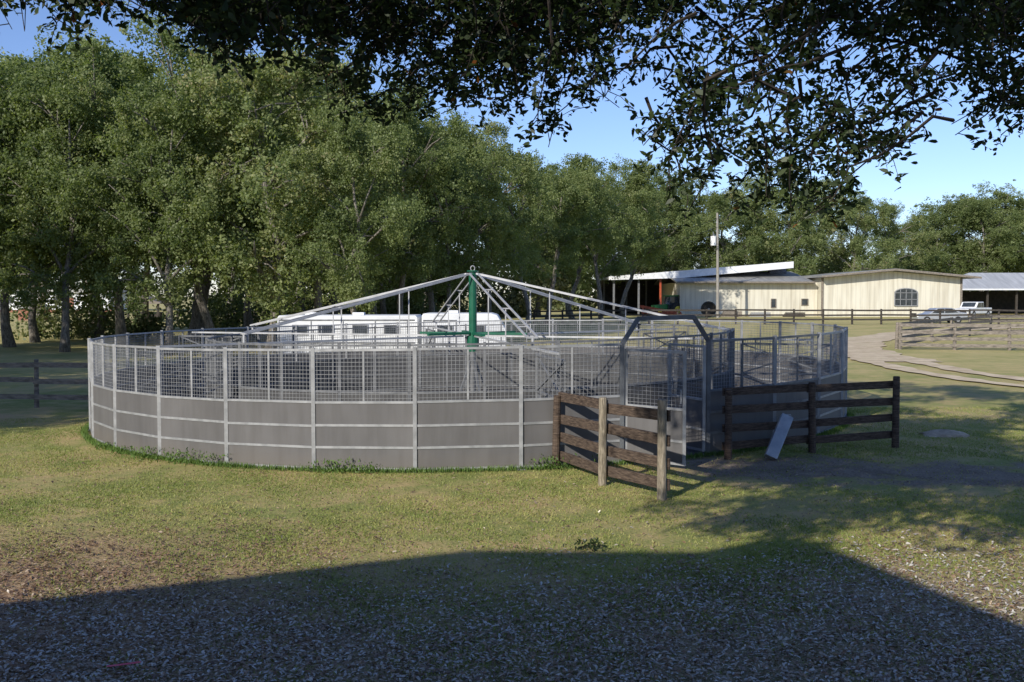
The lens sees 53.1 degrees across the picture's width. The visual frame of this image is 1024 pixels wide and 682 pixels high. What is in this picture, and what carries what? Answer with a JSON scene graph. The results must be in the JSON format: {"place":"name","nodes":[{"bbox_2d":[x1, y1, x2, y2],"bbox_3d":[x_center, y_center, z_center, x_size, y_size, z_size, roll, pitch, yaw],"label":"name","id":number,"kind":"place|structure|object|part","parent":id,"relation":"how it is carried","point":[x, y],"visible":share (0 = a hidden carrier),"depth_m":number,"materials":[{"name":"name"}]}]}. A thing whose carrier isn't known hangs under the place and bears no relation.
{"place":"outdoors","nodes":[
{"label":"outdoors","id":0,"kind":"place"},
{"bbox_2d":[0,297,1023,681],"bbox_3d":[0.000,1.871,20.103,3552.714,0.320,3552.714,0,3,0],"label":"ground","id":1,"kind":"structure","parent":0,"point":[924,391],"depth_m":12.05,"materials":[{"name":"green plant"}]},
{"bbox_2d":[0,50,33,268],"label":"oak tree","id":2,"kind":"object","parent":1,"relation":"on","point":[4,53],"depth_m":70.75,"materials":[{"name":"green plant"}]},
{"bbox_2d":[0,112,48,259],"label":"oak tree","id":3,"kind":"object","parent":1,"relation":"on","point":[5,184],"visible":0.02,"depth_m":56.98,"materials":[{"name":"green plant"}]},
{"bbox_2d":[0,250,63,332],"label":"oak tree","id":4,"kind":"object","parent":1,"relation":"on","point":[52,267],"depth_m":78.27,"materials":[{"name":"green plant"}]},
{"bbox_2d":[15,306,49,319],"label":"brick well house","id":5,"kind":"structure","parent":1,"relation":"on","point":[20,318],"depth_m":113.98,"materials":[{"name":"brown brick"}]},
{"bbox_2d":[0,359,112,407],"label":"wooden fence","id":6,"kind":"object","parent":1,"relation":"on","point":[36,396],"visible":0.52,"depth_m":26.35,"materials":[{"name":"brown dark weathered wood"}]},
{"bbox_2d":[0,47,122,342],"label":"oak tree","id":7,"kind":"object","parent":1,"relation":"on","point":[34,335],"visible":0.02,"depth_m":63.90,"materials":[{"name":"green plant"}]},
{"bbox_2d":[1,288,129,311],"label":"white mobile home","id":8,"kind":"object","parent":1,"relation":"on","point":[123,295],"visible":0.09,"depth_m":169.89,"materials":[{"name":"paint"}]},
{"bbox_2d":[0,51,146,346],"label":"oak tree","id":9,"kind":"object","parent":1,"relation":"on","point":[7,336],"visible":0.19,"depth_m":57.15,"materials":[{"name":"green plant"}]},
{"bbox_2d":[13,110,133,337],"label":"oak tree","id":10,"kind":"object","parent":1,"relation":"on","point":[100,331],"depth_m":67.22,"materials":[{"name":"brown plant"}]},
{"bbox_2d":[0,34,173,351],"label":"oak tree","id":11,"kind":"object","parent":1,"relation":"on","point":[62,98],"visible":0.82,"depth_m":52.46,"materials":[{"name":"green plant"}]},
{"bbox_2d":[0,280,175,339],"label":"undergrowth","id":12,"kind":"object","parent":1,"relation":"on","point":[78,323],"visible":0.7,"depth_m":66.73,"materials":[{"name":"green plant"}]},
{"bbox_2d":[0,22,215,344],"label":"oak tree","id":13,"kind":"object","parent":1,"relation":"on","point":[120,324],"visible":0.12,"depth_m":57.32,"materials":[{"name":"green plant"}]},
{"bbox_2d":[81,51,137,322],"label":"oak tree","id":14,"kind":"object","parent":1,"relation":"on","point":[134,139],"depth_m":74.01,"materials":[{"name":"green plant"}]},
{"bbox_2d":[58,47,161,331],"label":"oak tree","id":15,"kind":"object","parent":1,"relation":"on","point":[148,272],"depth_m":78.75,"materials":[{"name":"brown plant"}]},
{"bbox_2d":[127,296,165,319],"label":"pasture shelter","id":16,"kind":"object","parent":1,"relation":"on","point":[158,313],"visible":0.2,"depth_m":112.79,"materials":[{"name":"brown wood"}]},
{"bbox_2d":[15,243,298,310],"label":"distant woods","id":17,"kind":"object","parent":1,"relation":"on","point":[238,289],"visible":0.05,"depth_m":193.71,"materials":[{"name":"green plant"}]},
{"bbox_2d":[33,1,298,339],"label":"oak tree","id":18,"kind":"object","parent":1,"relation":"on","point":[166,38],"visible":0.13,"depth_m":53.73,"materials":[{"name":"green plant"}]},
{"bbox_2d":[71,53,285,354],"bbox_3d":[-16.263,-6.654,50.183,8.337,15.059,8.241,2,3,43],"label":"oak tree","id":19,"kind":"object","parent":1,"relation":"on","point":[163,157],"visible":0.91,"depth_m":49.31,"materials":[{"name":"green plant"}]},
{"bbox_2d":[90,56,275,340],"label":"oak tree","id":20,"kind":"object","parent":1,"relation":"on","point":[195,319],"visible":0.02,"depth_m":66.12,"materials":[{"name":"green plant"}]},
{"bbox_2d":[127,46,266,334],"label":"oak tree","id":21,"kind":"object","parent":1,"relation":"on","point":[206,289],"visible":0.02,"depth_m":71.57,"materials":[{"name":"green plant"}]},
{"bbox_2d":[228,267,236,308],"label":"oak tree","id":22,"kind":"object","parent":1,"relation":"on","point":[232,288],"depth_m":104.16,"materials":[{"name":"brown plant"}]},
{"bbox_2d":[187,53,290,330],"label":"oak tree","id":23,"kind":"object","parent":1,"relation":"on","point":[248,320],"depth_m":78.07,"materials":[{"name":"brown plant"}]},
{"bbox_2d":[204,59,379,314],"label":"oak tree","id":24,"kind":"object","parent":1,"relation":"on","point":[285,226],"depth_m":67.27,"materials":[{"name":"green plant"}]},
{"bbox_2d":[156,274,443,329],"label":"undergrowth","id":25,"kind":"object","parent":1,"relation":"on","point":[228,319],"visible":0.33,"depth_m":86.65,"materials":[{"name":"green plant"}]},
{"bbox_2d":[158,40,442,352],"bbox_3d":[-10.964,-6.992,51.604,13.414,15.726,11.616,-2,3,-38],"label":"oak tree","id":26,"kind":"object","parent":1,"relation":"on","point":[249,252],"visible":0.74,"depth_m":49.80,"materials":[{"name":"green plant"}]},
{"bbox_2d":[203,37,415,311],"bbox_3d":[-12.082,-9.336,59.274,10.766,19.693,10.892,-2,3,-33],"label":"oak tree","id":27,"kind":"object","parent":1,"relation":"on","point":[316,286],"visible":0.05,"depth_m":58.86,"materials":[{"name":"green plant"}]},
{"bbox_2d":[294,88,353,312],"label":"oak tree","id":28,"kind":"object","parent":1,"relation":"on","point":[304,290],"depth_m":84.07,"materials":[{"name":"brown plant"}]},
{"bbox_2d":[176,309,484,322],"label":"wooden fence","id":29,"kind":"object","parent":1,"relation":"on","point":[349,311],"visible":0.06,"depth_m":103.84,"materials":[{"name":"brown wood"}]},
{"bbox_2d":[277,312,421,353],"bbox_3d":[-5.750,0.117,36.796,4.900,2.290,2.190,0,3,0],"label":"horse trailer","id":30,"kind":"object","parent":1,"relation":"on","point":[352,318],"visible":0.24,"depth_m":35.76,"materials":[{"name":"white paint"}]},
{"bbox_3d":[-7.400,-0.392,35.753,0.560,0.360,0.050,0,3,0],"label":"window","id":31,"kind":"part","parent":30,"relation":"part of","materials":[{"name":"black glass"}]},
{"bbox_3d":[-6.500,-0.392,35.753,0.560,0.360,0.050,0,3,0],"label":"window","id":32,"kind":"part","parent":30,"relation":"part of","materials":[{"name":"black glass"}]},
{"bbox_3d":[-5.300,-0.392,35.753,0.560,0.360,0.050,0,3,0],"label":"window","id":33,"kind":"part","parent":30,"relation":"part of","materials":[{"name":"black glass"}]},
{"bbox_3d":[-4.200,-0.392,35.753,0.560,0.360,0.050,0,3,0],"label":"window","id":34,"kind":"part","parent":30,"relation":"part of","materials":[{"name":"black glass"}]},
{"bbox_2d":[278,88,435,313],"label":"oak tree","id":35,"kind":"object","parent":1,"relation":"on","point":[333,303],"visible":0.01,"depth_m":75.08,"materials":[{"name":"green plant"}]},
{"bbox_2d":[272,95,444,313],"bbox_3d":[-7.255,-5.519,49.173,8.132,12.725,8.074,0,3,0],"label":"oak tree","id":36,"kind":"object","parent":1,"relation":"on","point":[335,222],"visible":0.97,"depth_m":48.43,"materials":[{"name":"green plant"}]},
{"bbox_2d":[280,66,466,313],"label":"oak tree","id":37,"kind":"object","parent":1,"relation":"on","point":[374,308],"visible":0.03,"depth_m":68.30,"materials":[{"name":"green plant"}]},
{"bbox_2d":[378,108,431,313],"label":"oak tree","id":38,"kind":"object","parent":1,"relation":"on","point":[383,307],"depth_m":83.36,"materials":[{"name":"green plant"}]},
{"bbox_2d":[251,246,573,317],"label":"distant woods","id":39,"kind":"object","parent":1,"relation":"on","point":[517,305],"visible":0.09,"depth_m":128.40,"materials":[{"name":"green plant"}]},
{"bbox_2d":[337,81,493,313],"bbox_3d":[-5.955,-7.418,60.610,9.532,15.644,10.122,0,3,-4],"label":"oak tree","id":40,"kind":"object","parent":1,"relation":"on","point":[436,169],"visible":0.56,"depth_m":59.62,"materials":[{"name":"green plant"}]},
{"bbox_2d":[372,111,481,311],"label":"oak tree","id":41,"kind":"object","parent":1,"relation":"on","point":[431,302],"visible":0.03,"depth_m":73.44,"materials":[{"name":"green plant"}]},
{"bbox_2d":[386,146,476,311],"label":"oak tree","id":42,"kind":"object","parent":1,"relation":"on","point":[426,292],"depth_m":87.87,"materials":[{"name":"green plant"}]},
{"bbox_2d":[398,121,516,310],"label":"oak tree","id":43,"kind":"object","parent":1,"relation":"on","point":[467,237],"visible":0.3,"depth_m":65.69,"materials":[{"name":"green plant"}]},
{"bbox_2d":[422,310,506,347],"bbox_3d":[-1.650,0.103,36.195,2.900,2.370,2.190,0,3,0],"label":"horse trailer","id":44,"kind":"object","parent":1,"relation":"on","point":[453,316],"visible":0.23,"depth_m":35.16,"materials":[{"name":"white paint"}]},
{"bbox_3d":[-1.200,-0.366,35.153,0.560,0.360,0.050,0,3,0],"label":"window","id":45,"kind":"part","parent":44,"relation":"part of","materials":[{"name":"black glass"}]},
{"bbox_2d":[79,411,853,474],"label":"weeds","id":46,"kind":"object","parent":1,"relation":"on","point":[109,446],"visible":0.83,"depth_m":16.65,"materials":[{"name":"green plant"}]},
{"bbox_2d":[87,315,847,472],"bbox_3d":[-0.937,0.517,24.416,17.099,2.559,17.322,0,3,0],"label":"walker enclosure","id":47,"kind":"object","parent":1,"relation":"on","point":[476,433],"visible":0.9,"depth_m":16.77,"materials":[{"name":"metal"}]},
{"bbox_2d":[205,323,734,406],"bbox_3d":[-0.937,0.713,24.536,12.224,2.108,12.224,0,3,0],"label":"walker fence","id":48,"kind":"object","parent":1,"relation":"on","point":[390,372],"visible":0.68,"depth_m":25.41,"materials":[{"name":"metal"}]},
{"bbox_2d":[436,138,527,298],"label":"oak tree","id":49,"kind":"object","parent":1,"relation":"on","point":[476,248],"visible":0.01,"depth_m":92.43,"materials":[{"name":"green plant"}]},
{"bbox_2d":[432,113,563,311],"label":"oak tree","id":50,"kind":"object","parent":1,"relation":"on","point":[502,155],"visible":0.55,"depth_m":72.08,"materials":[{"name":"green plant"}]},
{"bbox_2d":[0,0,1023,236],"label":"overhanging oak tree","id":51,"kind":"object","parent":1,"relation":"on","point":[503,32],"visible":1,"depth_m":5.68,"materials":[{"name":"green plant"}]},
{"bbox_2d":[0,442,1023,681],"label":"leaf litter","id":52,"kind":"object","parent":1,"relation":"on","point":[398,675],"visible":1,"depth_m":8.40,"materials":[{"name":"brown plant"}]},
{"bbox_2d":[106,661,140,666],"bbox_3d":[-2.878,2.394,7.586,0.247,0.025,0.076,-1,3,-15],"label":"pink ribbon","id":53,"kind":"object","parent":52,"relation":"on","point":[123,664],"visible":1,"depth_m":7.58,"materials":[{"name":"fabric"}]},
{"bbox_2d":[477,149,568,328],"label":"oak tree","id":54,"kind":"object","parent":1,"relation":"on","point":[535,235],"visible":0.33,"depth_m":84.99,"materials":[{"name":"green plant"}]},
{"bbox_2d":[380,386,703,460],"bbox_3d":[-0.937,1.652,24.577,16.714,0.234,16.714,0,3,0],"label":"walker track surface","id":55,"kind":"object","parent":1,"relation":"on","point":[689,451],"visible":0.02,"depth_m":30.00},
{"bbox_2d":[134,265,832,398],"bbox_3d":[-0.937,-0.077,24.501,15.689,3.461,16.046,0,3,0],"label":"horse walker machine","id":56,"kind":"object","parent":55,"relation":"on","point":[473,335],"visible":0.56,"depth_m":23.62,"materials":[{"name":"green paint"}]},
{"bbox_2d":[500,161,600,315],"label":"oak tree","id":57,"kind":"object","parent":1,"relation":"on","point":[572,271],"visible":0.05,"depth_m":129.07,"materials":[{"name":"green plant"}]},
{"bbox_2d":[512,165,619,314],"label":"oak tree","id":58,"kind":"object","parent":1,"relation":"on","point":[573,282],"depth_m":141.51,"materials":[{"name":"green plant"}]},
{"bbox_2d":[506,160,632,323],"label":"oak tree","id":59,"kind":"object","parent":1,"relation":"on","point":[559,242],"visible":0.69,"depth_m":94.09,"materials":[{"name":"green plant"}]},
{"bbox_2d":[563,537,607,551],"bbox_3d":[0.761,2.190,10.977,0.471,0.138,0.302,-1,3,-21],"label":"weed","id":60,"kind":"object","parent":1,"relation":"on","point":[594,542],"visible":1,"depth_m":10.98,"materials":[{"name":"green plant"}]},
{"bbox_2d":[546,152,645,318],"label":"oak tree","id":61,"kind":"object","parent":1,"relation":"on","point":[585,160],"visible":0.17,"depth_m":106.09,"materials":[{"name":"green plant"}]},
{"bbox_2d":[546,153,653,321],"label":"oak tree","id":62,"kind":"object","parent":1,"relation":"on","point":[617,269],"visible":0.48,"depth_m":103.22,"materials":[{"name":"green plant"}]},
{"bbox_2d":[552,392,670,500],"bbox_3d":[1.301,1.444,14.859,0.303,1.463,3.036,-1,3,-27],"label":"wooden fence","id":63,"kind":"object","parent":1,"relation":"on","point":[660,461],"visible":0.97,"depth_m":14.57,"materials":[{"name":"brown wood"}]},
{"bbox_2d":[570,187,671,308],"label":"oak tree","id":64,"kind":"object","parent":1,"relation":"on","point":[585,281],"visible":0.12,"depth_m":143.94,"materials":[{"name":"green plant"}]},
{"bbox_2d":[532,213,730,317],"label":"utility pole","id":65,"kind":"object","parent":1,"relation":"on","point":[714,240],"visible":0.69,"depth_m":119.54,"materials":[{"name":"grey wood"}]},
{"bbox_2d":[607,175,691,279],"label":"oak tree","id":66,"kind":"object","parent":1,"relation":"on","point":[669,232],"visible":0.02,"depth_m":153.16,"materials":[{"name":"green plant"}]},
{"bbox_2d":[601,158,700,317],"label":"oak tree","id":67,"kind":"object","parent":1,"relation":"on","point":[637,188],"visible":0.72,"depth_m":114.05,"materials":[{"name":"green plant"}]},
{"bbox_2d":[609,190,693,279],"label":"oak tree","id":68,"kind":"object","parent":1,"relation":"on","point":[642,270],"visible":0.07,"depth_m":149.27,"materials":[{"name":"green plant"}]},
{"bbox_2d":[621,177,699,279],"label":"oak tree","id":69,"kind":"object","parent":1,"relation":"on","point":[682,248],"visible":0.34,"depth_m":147.10,"materials":[{"name":"green plant"}]},
{"bbox_2d":[640,305,681,313],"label":"red farm implement","id":70,"kind":"object","parent":1,"relation":"on","point":[662,312],"visible":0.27,"depth_m":121.55,"materials":[{"name":"paint"}]},
{"bbox_2d":[651,295,679,312],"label":"farm tractor","id":71,"kind":"object","parent":1,"relation":"on","point":[671,301],"visible":0.43,"depth_m":128.31,"materials":[{"name":"green paint"}]},
{"bbox_2d":[641,170,742,271],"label":"oak tree","id":72,"kind":"object","parent":1,"relation":"on","point":[703,249],"visible":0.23,"depth_m":154.18,"materials":[{"name":"green plant"}]},
{"bbox_2d":[599,261,793,313],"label":"open equipment shed","id":73,"kind":"structure","parent":1,"relation":"on","point":[647,293],"depth_m":145.77,"materials":[{"name":"grey metal"}]},
{"bbox_2d":[701,301,715,316],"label":"tire","id":74,"kind":"object","parent":1,"relation":"on","point":[708,305],"visible":0.69,"depth_m":124.53,"materials":[{"name":"black rubber"}]},
{"bbox_2d":[653,193,767,270],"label":"oak tree","id":75,"kind":"object","parent":1,"relation":"on","point":[754,240],"visible":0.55,"depth_m":148.60,"materials":[{"name":"green plant"}]},
{"bbox_2d":[720,311,741,316],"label":"board stack","id":76,"kind":"object","parent":1,"relation":"on","point":[732,312],"visible":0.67,"depth_m":124.97,"materials":[{"name":"brown wood"}]},
{"bbox_2d":[748,312,770,316],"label":"board stack","id":77,"kind":"object","parent":1,"relation":"on","point":[759,313],"visible":0.58,"depth_m":125.49,"materials":[{"name":"wood"}]},
{"bbox_2d":[497,251,1023,309],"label":"distant woods","id":78,"kind":"object","parent":1,"relation":"on","point":[586,302],"visible":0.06,"depth_m":188.04,"materials":[{"name":"green plant"}]},
{"bbox_2d":[708,160,833,274],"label":"oak tree","id":79,"kind":"object","parent":1,"relation":"on","point":[768,244],"visible":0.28,"depth_m":152.26,"materials":[{"name":"green plant"}]},
{"bbox_2d":[709,187,843,275],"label":"oak tree","id":80,"kind":"object","parent":1,"relation":"on","point":[802,268],"visible":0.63,"depth_m":150.07,"materials":[{"name":"green plant"}]},
{"bbox_2d":[533,309,1023,324],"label":"wooden fence","id":81,"kind":"object","parent":1,"relation":"on","point":[794,314],"visible":0.75,"depth_m":92.15,"materials":[{"name":"brown wood"}]},
{"bbox_2d":[764,413,793,459],"bbox_3d":[4.376,1.573,16.792,0.647,0.765,0.231,-2,3,-41],"label":"leaning metal trough","id":82,"kind":"object","parent":1,"relation":"on","point":[778,437],"visible":1,"depth_m":16.72,"materials":[{"name":"metal"}]},
{"bbox_2d":[782,312,804,316],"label":"board stack","id":83,"kind":"object","parent":1,"relation":"on","point":[795,316],"visible":0.41,"depth_m":124.99,"materials":[{"name":"brown wood"}]},
{"bbox_2d":[722,376,899,459],"bbox_3d":[5.099,1.325,17.358,3.426,1.387,0.243,-1,3,-18],"label":"wooden fence","id":84,"kind":"object","parent":1,"relation":"on","point":[811,423],"visible":0.96,"depth_m":17.38,"materials":[{"name":"brown wood"}]},
{"bbox_2d":[654,268,981,316],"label":"metal barn","id":85,"kind":"structure","parent":1,"relation":"on","point":[895,288],"depth_m":125.99,"materials":[{"name":"metal"}]},
{"bbox_2d":[771,299,775,307],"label":"window","id":86,"kind":"structure","parent":85,"relation":"in","point":[773,301],"depth_m":127.84,"materials":[{"name":"grey glass"}]},
{"bbox_2d":[801,299,807,305],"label":"window","id":87,"kind":"structure","parent":85,"relation":"in","point":[804,302],"depth_m":127.84,"materials":[{"name":"grey glass"}]},
{"bbox_2d":[894,288,917,305],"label":"arched window","id":88,"kind":"structure","parent":85,"relation":"in","point":[903,296],"depth_m":125.77,"materials":[{"name":"grey glass"}]},
{"bbox_2d":[780,176,876,273],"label":"oak tree","id":89,"kind":"object","parent":1,"relation":"on","point":[837,247],"visible":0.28,"depth_m":153.03,"materials":[{"name":"green plant"}]},
{"bbox_2d":[807,185,910,272],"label":"oak tree","id":90,"kind":"object","parent":1,"relation":"on","point":[867,218],"visible":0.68,"depth_m":151.33,"materials":[{"name":"green plant"}]},
{"bbox_2d":[849,200,947,270],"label":"oak tree","id":91,"kind":"object","parent":1,"relation":"on","point":[920,256],"visible":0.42,"depth_m":157.15,"materials":[{"name":"green plant"}]},
{"bbox_2d":[867,219,959,273],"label":"oak tree","id":92,"kind":"object","parent":1,"relation":"on","point":[900,251],"visible":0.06,"depth_m":177.47,"materials":[{"name":"green plant"}]},
{"bbox_2d":[912,308,967,322],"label":"parked car","id":93,"kind":"object","parent":1,"relation":"on","point":[935,312],"visible":0.52,"depth_m":95.59,"materials":[{"name":"silver metal"}]},
{"bbox_2d":[894,193,993,273],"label":"oak tree","id":94,"kind":"object","parent":1,"relation":"on","point":[936,220],"visible":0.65,"depth_m":168.52,"materials":[{"name":"green plant"}]},
{"bbox_2d":[920,429,969,437],"bbox_3d":[8.216,1.728,19.388,0.977,0.120,0.789,0,3,0],"label":"sand mound","id":95,"kind":"object","parent":1,"relation":"on","point":[946,433],"visible":0.99,"depth_m":19.20,"materials":[{"name":"grey sand"}]},
{"bbox_2d":[895,315,1023,348],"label":"wooden fence","id":96,"kind":"object","parent":1,"relation":"on","point":[969,318],"visible":0.64,"depth_m":62.57,"materials":[{"name":"brown wood"}]},
{"bbox_2d":[899,323,1023,350],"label":"wooden fence","id":97,"kind":"object","parent":1,"relation":"on","point":[955,338],"visible":0.91,"depth_m":48.87,"materials":[{"name":"brown wood"}]},
{"bbox_2d":[905,192,1023,290],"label":"oak tree","id":98,"kind":"object","parent":1,"relation":"on","point":[971,198],"visible":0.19,"depth_m":171.30,"materials":[{"name":"green plant"}]},
{"bbox_2d":[955,302,991,313],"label":"pickup truck","id":99,"kind":"object","parent":1,"relation":"on","point":[970,305],"visible":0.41,"depth_m":119.02,"materials":[{"name":"white paint"}]},
{"bbox_2d":[932,196,1023,290],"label":"oak tree","id":100,"kind":"object","parent":1,"relation":"on","point":[1000,235],"visible":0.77,"depth_m":166.47,"materials":[{"name":"green plant"}]},
{"bbox_2d":[947,179,1023,290],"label":"oak tree","id":101,"kind":"object","parent":1,"relation":"on","point":[1000,193],"visible":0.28,"depth_m":169.99,"materials":[{"name":"green plant"}]},
{"bbox_2d":[954,192,1023,290],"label":"oak tree","id":102,"kind":"object","parent":1,"relation":"on","point":[1006,202],"visible":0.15,"depth_m":170.01,"materials":[{"name":"green plant"}]},
{"bbox_2d":[962,273,1023,313],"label":"open hay shed","id":103,"kind":"structure","parent":1,"relation":"on","point":[1006,300],"depth_m":145.03,"materials":[{"name":"white paint"}]},
{"bbox_2d":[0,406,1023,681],"bbox_3d":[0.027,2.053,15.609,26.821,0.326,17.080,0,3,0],"label":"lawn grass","id":104,"kind":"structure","parent":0,"point":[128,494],"depth_m":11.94,"materials":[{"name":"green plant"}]},
{"bbox_2d":[0,0,1023,296],"label":"sky","id":105,"kind":"structure","parent":0,"point":[950,165],"materials":[{"name":"blue"}]},
{"bbox_2d":[828,327,1023,361],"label":"dirt road","id":106,"kind":"structure","parent":0,"point":[870,346],"depth_m":50.84,"materials":[{"name":"beige soil"}]},
{"bbox_2d":[850,357,1023,386],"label":"wheel track path","id":107,"kind":"structure","parent":0,"point":[874,361],"depth_m":34.70,"materials":[{"name":"beige soil"}]},
{"bbox_2d":[890,357,1023,379],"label":"wheel track path","id":108,"kind":"structure","parent":0,"point":[932,364],"depth_m":36.16,"materials":[{"name":"beige soil"}]}
]}

